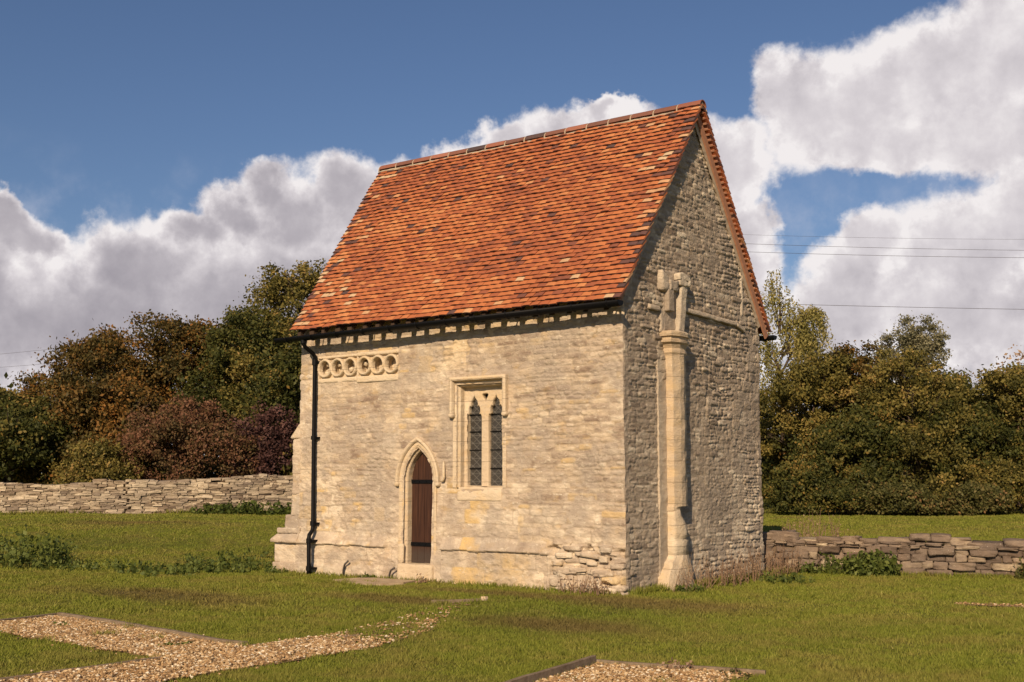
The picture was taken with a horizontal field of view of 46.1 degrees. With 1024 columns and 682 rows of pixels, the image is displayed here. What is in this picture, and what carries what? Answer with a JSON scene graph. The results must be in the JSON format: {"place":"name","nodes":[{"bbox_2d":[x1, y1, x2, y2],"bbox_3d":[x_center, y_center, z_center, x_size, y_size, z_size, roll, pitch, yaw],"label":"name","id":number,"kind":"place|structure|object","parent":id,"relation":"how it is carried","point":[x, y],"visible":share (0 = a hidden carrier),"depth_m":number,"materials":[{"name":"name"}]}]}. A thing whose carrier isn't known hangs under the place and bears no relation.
{"place":"outdoors","nodes":[
{"label":"outdoors","id":0,"kind":"place"},
{"bbox_2d":[0,615,255,656],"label":"path","id":1,"kind":"structure","parent":0,"point":[95,640],"depth_m":12.67,"materials":[{"name":"beige gravel"}]},
{"bbox_2d":[49,621,68,625],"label":"gravel weed","id":2,"kind":"object","parent":1,"relation":"on","point":[54,622],"visible":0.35,"depth_m":13.86,"materials":[{"name":"green plant"}]},
{"bbox_2d":[158,640,191,646],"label":"gravel weed","id":3,"kind":"object","parent":1,"relation":"on","point":[169,643],"visible":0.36,"depth_m":12.23,"materials":[{"name":"green plant"}]},
{"bbox_2d":[0,603,477,681],"bbox_3d":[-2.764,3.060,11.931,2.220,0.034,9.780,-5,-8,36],"label":"path","id":4,"kind":"structure","parent":0,"point":[376,635],"depth_m":11.36,"materials":[{"name":"beige gravel"}]},
{"bbox_2d":[0,501,1023,681],"bbox_3d":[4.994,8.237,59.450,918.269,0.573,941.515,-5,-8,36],"label":"ground","id":5,"kind":"structure","parent":0,"point":[204,539],"depth_m":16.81,"materials":[{"name":"green plant"}]},
{"bbox_2d":[0,613,56,620],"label":"timber edging","id":6,"kind":"object","parent":5,"relation":"on","point":[33,616],"visible":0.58,"depth_m":14.51,"materials":[{"name":"brown wood"}]},
{"bbox_2d":[0,524,77,569],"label":"nettle clump","id":7,"kind":"object","parent":5,"relation":"on","point":[45,554],"visible":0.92,"depth_m":23.20,"materials":[{"name":"green plant"}]},
{"bbox_2d":[0,375,84,487],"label":"broadleaf tree","id":8,"kind":"object","parent":5,"relation":"on","point":[27,480],"visible":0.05,"depth_m":51.42,"materials":[{"name":"green plant"}]},
{"bbox_2d":[0,389,88,482],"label":"broadleaf tree","id":9,"kind":"object","parent":5,"relation":"on","point":[26,434],"visible":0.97,"depth_m":47.21,"materials":[{"name":"green plant"}]},
{"bbox_2d":[0,656,160,680],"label":"timber edging","id":10,"kind":"object","parent":5,"relation":"on","point":[61,670],"visible":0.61,"depth_m":10.58,"materials":[{"name":"brown wood"}]},
{"bbox_2d":[46,433,143,484],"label":"green bush","id":11,"kind":"object","parent":5,"relation":"on","point":[98,461],"visible":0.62,"depth_m":43.76,"materials":[{"name":"green plant"}]},
{"bbox_2d":[32,558,159,571],"bbox_3d":[-7.868,4.202,22.549,2.776,0.282,1.198,-2,-7,18],"label":"nettle clump","id":12,"kind":"object","parent":5,"relation":"on","point":[59,565],"visible":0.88,"depth_m":22.36,"materials":[{"name":"green plant"}]},
{"bbox_2d":[7,318,186,477],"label":"broadleaf tree","id":13,"kind":"object","parent":5,"relation":"on","point":[94,355],"visible":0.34,"depth_m":52.89,"materials":[{"name":"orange plant"}]},
{"bbox_2d":[29,369,177,487],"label":"bush","id":14,"kind":"object","parent":5,"relation":"on","point":[101,407],"visible":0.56,"depth_m":47.56,"materials":[{"name":"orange plant"}]},
{"bbox_2d":[0,474,292,514],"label":"dry stone wall","id":15,"kind":"structure","parent":5,"relation":"on","point":[130,496],"depth_m":40.68,"materials":[{"name":"beige stone"}]},
{"bbox_2d":[57,612,247,643],"bbox_3d":[-4.157,3.248,13.544,3.977,0.102,0.066,-6,-9,43],"label":"timber edging","id":16,"kind":"object","parent":5,"relation":"on","point":[182,633],"visible":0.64,"depth_m":13.33,"materials":[{"name":"wood"}]},
{"bbox_2d":[92,309,239,474],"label":"broadleaf tree","id":17,"kind":"object","parent":5,"relation":"on","point":[175,347],"visible":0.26,"depth_m":53.62,"materials":[{"name":"green plant"}]},
{"bbox_2d":[117,564,223,576],"bbox_3d":[-6.087,4.119,21.504,1.825,0.253,1.769,-5,-8,36],"label":"nettle clump","id":18,"kind":"object","parent":5,"relation":"on","point":[171,570],"visible":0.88,"depth_m":21.42,"materials":[{"name":"green plant"}]},
{"bbox_2d":[110,391,274,482],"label":"red bush","id":19,"kind":"object","parent":5,"relation":"on","point":[204,427],"visible":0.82,"depth_m":44.10,"materials":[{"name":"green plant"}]},
{"bbox_2d":[171,554,272,572],"bbox_3d":[-5.334,4.170,22.466,1.872,0.348,1.835,-5,-8,36],"label":"nettle clump","id":20,"kind":"object","parent":5,"relation":"on","point":[236,564],"visible":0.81,"depth_m":22.30,"materials":[{"name":"green plant"}]},
{"bbox_2d":[155,291,301,466],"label":"broadleaf tree","id":21,"kind":"object","parent":5,"relation":"on","point":[239,321],"visible":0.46,"depth_m":52.36,"materials":[{"name":"green plant"}]},
{"bbox_2d":[183,548,274,565],"bbox_3d":[-4.972,4.374,24.392,3.195,0.304,3.113,-1,-7,8],"label":"nettle clump","id":22,"kind":"object","parent":5,"relation":"on","point":[219,554],"visible":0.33,"depth_m":24.18,"materials":[{"name":"green plant"}]},
{"bbox_2d":[190,498,291,514],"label":"nettle clump","id":23,"kind":"object","parent":5,"relation":"on","point":[245,507],"visible":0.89,"depth_m":40.20,"materials":[{"name":"green plant"}]},
{"bbox_2d":[214,397,298,481],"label":"purple bush","id":24,"kind":"object","parent":5,"relation":"on","point":[281,433],"visible":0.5,"depth_m":44.16,"materials":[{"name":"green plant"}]},
{"bbox_2d":[232,330,301,436],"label":"broadleaf tree","id":25,"kind":"object","parent":5,"relation":"on","point":[284,372],"visible":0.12,"depth_m":47.32,"materials":[{"name":"green plant"}]},
{"bbox_2d":[215,258,326,458],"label":"broadleaf tree","id":26,"kind":"object","parent":5,"relation":"on","point":[291,288],"visible":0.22,"depth_m":54.59,"materials":[{"name":"green plant"}]},
{"bbox_2d":[264,566,288,573],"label":"grass tuft","id":27,"kind":"object","parent":5,"relation":"on","point":[272,570],"visible":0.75,"depth_m":21.56,"materials":[{"name":"green plant"}]},
{"bbox_2d":[274,438,293,475],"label":"green bush","id":28,"kind":"object","parent":5,"relation":"on","point":[286,467],"visible":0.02,"depth_m":44.05,"materials":[{"name":"green plant"}]},
{"bbox_2d":[252,634,359,644],"bbox_3d":[-2.147,3.156,12.600,1.250,0.066,0.033,5,-8,-37],"label":"timber edging","id":29,"kind":"object","parent":5,"relation":"on","point":[320,638],"visible":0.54,"depth_m":12.76,"materials":[{"name":"brown wood"}]},
{"bbox_2d":[342,560,348,575],"bbox_3d":[-2.881,3.959,20.775,0.045,0.345,0.158,6,-9,-44],"label":"metal rod","id":30,"kind":"object","parent":5,"relation":"on","point":[346,562],"visible":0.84,"depth_m":20.79,"materials":[{"name":"black metal"}]},
{"bbox_2d":[357,572,375,577],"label":"grass tuft","id":31,"kind":"object","parent":5,"relation":"on","point":[367,575],"visible":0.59,"depth_m":20.31,"materials":[{"name":"green plant"}]},
{"bbox_2d":[333,577,415,585],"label":"paving slab","id":32,"kind":"structure","parent":5,"relation":"on","point":[382,581],"depth_m":19.61,"materials":[{"name":"stone"}]},
{"bbox_2d":[415,573,428,583],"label":"grass tuft","id":33,"kind":"object","parent":5,"relation":"on","point":[421,580],"visible":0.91,"depth_m":19.56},
{"bbox_2d":[431,598,479,602],"bbox_3d":[-0.764,3.584,16.503,0.710,0.082,0.031,3,-7,-21],"label":"timber edging","id":34,"kind":"object","parent":5,"relation":"on","point":[458,600],"visible":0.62,"depth_m":16.50,"materials":[{"name":"wood"}]},
{"bbox_2d":[2,358,1023,501],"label":"wood","id":35,"kind":"object","parent":5,"relation":"on","point":[766,466],"visible":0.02,"depth_m":63.83,"materials":[{"name":"green plant"}]},
{"bbox_2d":[270,100,776,595],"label":"stone chapel","id":36,"kind":"structure","parent":5,"relation":"on","point":[530,360],"depth_m":19.96,"materials":[{"name":"stone"}]},
{"bbox_2d":[411,453,432,562],"bbox_3d":[-1.466,2.785,20.237,0.566,1.877,0.077,-5,-8,36],"label":"door","id":37,"kind":"structure","parent":36,"relation":"in","point":[421,481],"depth_m":20.26,"materials":[{"name":"brown wood"}]},
{"bbox_2d":[453,379,506,487],"bbox_3d":[-0.440,1.514,19.585,1.091,1.797,0.316,-5,-8,36],"label":"window frame","id":38,"kind":"structure","parent":36,"relation":"in","point":[478,409],"depth_m":19.71,"materials":[{"name":"stone"}]},
{"bbox_2d":[504,655,595,681],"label":"timber edging","id":39,"kind":"object","parent":5,"relation":"on","point":[560,669],"visible":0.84,"depth_m":10.26,"materials":[{"name":"brown wood"}]},
{"bbox_2d":[554,570,615,595],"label":"dried weeds","id":40,"kind":"object","parent":5,"relation":"on","point":[595,587],"visible":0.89,"depth_m":17.72,"materials":[{"name":"brown plant"}]},
{"bbox_2d":[596,659,765,675],"bbox_3d":[1.477,2.918,10.690,1.543,0.092,0.048,-3,-7,21],"label":"timber edging","id":41,"kind":"object","parent":5,"relation":"on","point":[753,671],"visible":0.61,"depth_m":10.62,"materials":[{"name":"brown wood"}]},
{"bbox_2d":[673,583,705,592],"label":"grass tuft","id":42,"kind":"object","parent":5,"relation":"on","point":[681,588],"visible":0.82,"depth_m":17.99,"materials":[{"name":"green plant"}]},
{"bbox_2d":[671,553,723,590],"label":"dried weeds","id":43,"kind":"object","parent":5,"relation":"on","point":[691,578],"visible":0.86,"depth_m":18.40,"materials":[{"name":"brown plant"}]},
{"bbox_2d":[699,550,767,586],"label":"dried weeds","id":44,"kind":"object","parent":5,"relation":"on","point":[741,574],"visible":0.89,"depth_m":19.44,"materials":[{"name":"brown plant"}]},
{"bbox_2d":[731,543,785,578],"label":"dried weeds","id":45,"kind":"object","parent":5,"relation":"on","point":[758,566],"visible":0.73,"depth_m":20.43,"materials":[{"name":"brown plant"}]},
{"bbox_2d":[759,386,785,489],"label":"hawthorn","id":46,"kind":"object","parent":5,"relation":"on","point":[763,459],"visible":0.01,"depth_m":48.87,"materials":[{"name":"green plant"}]},
{"bbox_2d":[764,543,806,574],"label":"dried weeds","id":47,"kind":"object","parent":5,"relation":"on","point":[787,566],"visible":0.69,"depth_m":21.52,"materials":[{"name":"brown plant"}]},
{"bbox_2d":[758,571,815,583],"bbox_3d":[4.533,3.920,19.844,0.923,0.237,0.940,2,-7,-13],"label":"grass tuft","id":48,"kind":"object","parent":5,"relation":"on","point":[783,579],"visible":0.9,"depth_m":19.70,"materials":[{"name":"green plant"}]},
{"bbox_2d":[758,268,833,461],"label":"weeping birch","id":49,"kind":"object","parent":5,"relation":"on","point":[804,338],"visible":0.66,"depth_m":52.89,"materials":[{"name":"green plant"}]},
{"bbox_2d":[772,510,847,536],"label":"dried weeds","id":50,"kind":"object","parent":5,"relation":"on","point":[814,533],"visible":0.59,"depth_m":24.78,"materials":[{"name":"brown plant"}]},
{"bbox_2d":[761,456,871,514],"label":"bramble mound","id":51,"kind":"object","parent":5,"relation":"on","point":[825,492],"visible":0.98,"depth_m":41.26,"materials":[{"name":"green plant"}]},
{"bbox_2d":[759,345,883,509],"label":"hawthorn","id":52,"kind":"object","parent":5,"relation":"on","point":[810,378],"visible":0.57,"depth_m":45.50,"materials":[{"name":"green plant"}]},
{"bbox_2d":[777,400,917,513],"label":"hawthorn","id":53,"kind":"object","parent":5,"relation":"on","point":[860,432],"visible":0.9,"depth_m":43.02,"materials":[{"name":"green plant"}]},
{"bbox_2d":[771,339,923,510],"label":"hawthorn","id":54,"kind":"object","parent":5,"relation":"on","point":[861,361],"visible":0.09,"depth_m":46.74,"materials":[{"name":"green plant"}]},
{"bbox_2d":[835,547,902,576],"bbox_3d":[6.254,3.888,21.117,1.173,0.594,1.011,-5,-8,36],"label":"ivy bush","id":55,"kind":"object","parent":5,"relation":"on","point":[866,564],"visible":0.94,"depth_m":20.90,"materials":[{"name":"green plant"}]},
{"bbox_2d":[829,470,941,515],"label":"bramble mound","id":56,"kind":"object","parent":5,"relation":"on","point":[886,493],"visible":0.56,"depth_m":41.24,"materials":[{"name":"green plant"}]},
{"bbox_2d":[762,530,1023,576],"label":"ruined wall","id":57,"kind":"structure","parent":5,"relation":"on","point":[932,553],"depth_m":21.05,"materials":[{"name":"stone"}]},
{"bbox_2d":[793,558,822,573],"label":"wall plant","id":58,"kind":"object","parent":57,"relation":"attached to","point":[812,569],"depth_m":21.51,"materials":[{"name":"green plant"}]},
{"bbox_2d":[819,552,843,574],"bbox_3d":[5.736,3.979,21.463,0.468,0.469,0.585,-5,-8,36],"label":"wall plant","id":59,"kind":"object","parent":57,"relation":"attached to","point":[829,567],"depth_m":21.38,"materials":[{"name":"green plant"}]},
{"bbox_2d":[1011,557,1023,579],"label":"wall plant","id":60,"kind":"object","parent":57,"relation":"attached to","point":[1021,572],"depth_m":20.32,"materials":[{"name":"green plant"}]},
{"bbox_2d":[869,310,953,478],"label":"grey willow","id":61,"kind":"object","parent":5,"relation":"on","point":[917,337],"visible":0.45,"depth_m":60.89,"materials":[{"name":"green plant"}]},
{"bbox_2d":[831,345,1014,505],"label":"hawthorn","id":62,"kind":"object","parent":5,"relation":"on","point":[919,392],"visible":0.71,"depth_m":44.20,"materials":[{"name":"green plant"}]},
{"bbox_2d":[902,358,988,487],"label":"hawthorn","id":63,"kind":"object","parent":5,"relation":"on","point":[967,379],"visible":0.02,"depth_m":49.71,"materials":[{"name":"green plant"}]},
{"bbox_2d":[891,480,1018,515],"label":"bramble mound","id":64,"kind":"object","parent":5,"relation":"on","point":[966,497],"visible":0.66,"depth_m":41.09,"materials":[{"name":"green plant"}]},
{"bbox_2d":[905,395,1023,512],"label":"hawthorn","id":65,"kind":"object","parent":5,"relation":"on","point":[996,439],"visible":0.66,"depth_m":43.30,"materials":[{"name":"green plant"}]},
{"bbox_2d":[928,361,1023,466],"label":"hawthorn","id":66,"kind":"object","parent":5,"relation":"on","point":[1007,387],"visible":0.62,"depth_m":44.04,"materials":[{"name":"green plant"}]},
{"bbox_2d":[968,456,1023,514],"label":"bramble mound","id":67,"kind":"object","parent":5,"relation":"on","point":[1010,478],"visible":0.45,"depth_m":41.91,"materials":[{"name":"green plant"}]},
{"bbox_2d":[976,344,1023,393],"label":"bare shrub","id":68,"kind":"object","parent":5,"relation":"on","point":[1018,354],"visible":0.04,"depth_m":50.07,"materials":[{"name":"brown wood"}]},
{"bbox_2d":[1011,405,1023,449],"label":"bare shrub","id":69,"kind":"object","parent":5,"relation":"on","point":[1018,425],"visible":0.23,"depth_m":44.23,"materials":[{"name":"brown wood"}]},
{"bbox_2d":[0,0,1023,456],"label":"sky","id":70,"kind":"structure","parent":0,"point":[155,155],"materials":[{"name":"blue"}]},
{"bbox_2d":[535,661,751,681],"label":"gravel","id":71,"kind":"structure","parent":0,"point":[610,672],"depth_m":10.27,"materials":[{"name":"beige gravel"}]},
{"bbox_2d":[652,657,693,670],"bbox_3d":[1.467,2.907,10.684,0.377,0.149,0.355,3,-7,-23],"label":"gravel weed","id":72,"kind":"object","parent":71,"relation":"on","point":[675,663],"visible":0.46,"depth_m":10.62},
{"bbox_2d":[719,666,751,677],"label":"gravel weed","id":73,"kind":"object","parent":71,"relation":"on","point":[739,672],"visible":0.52,"depth_m":10.34,"materials":[{"name":"green plant"}]},
{"bbox_2d":[743,234,927,238],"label":"power line","id":74,"kind":"object","parent":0,"point":[854,237],"visible":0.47,"depth_m":76.23,"materials":[{"name":"metal"}]},
{"bbox_2d":[764,244,974,249],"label":"power line","id":75,"kind":"object","parent":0,"point":[875,247],"visible":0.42,"depth_m":76.16,"materials":[{"name":"metal"}]},
{"bbox_2d":[763,252,1023,257],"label":"power line","id":76,"kind":"object","parent":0,"point":[922,256],"visible":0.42,"depth_m":77.11,"materials":[{"name":"metal"}]},
{"bbox_2d":[765,303,1023,309],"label":"power line","id":77,"kind":"object","parent":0,"point":[889,306],"visible":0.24,"depth_m":70.68,"materials":[{"name":"metal"}]},
{"bbox_2d":[955,601,1023,606],"bbox_3d":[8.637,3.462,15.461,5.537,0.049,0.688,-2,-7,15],"label":"gravel","id":78,"kind":"structure","parent":0,"point":[994,604],"depth_m":16.16,"materials":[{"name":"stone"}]}
]}

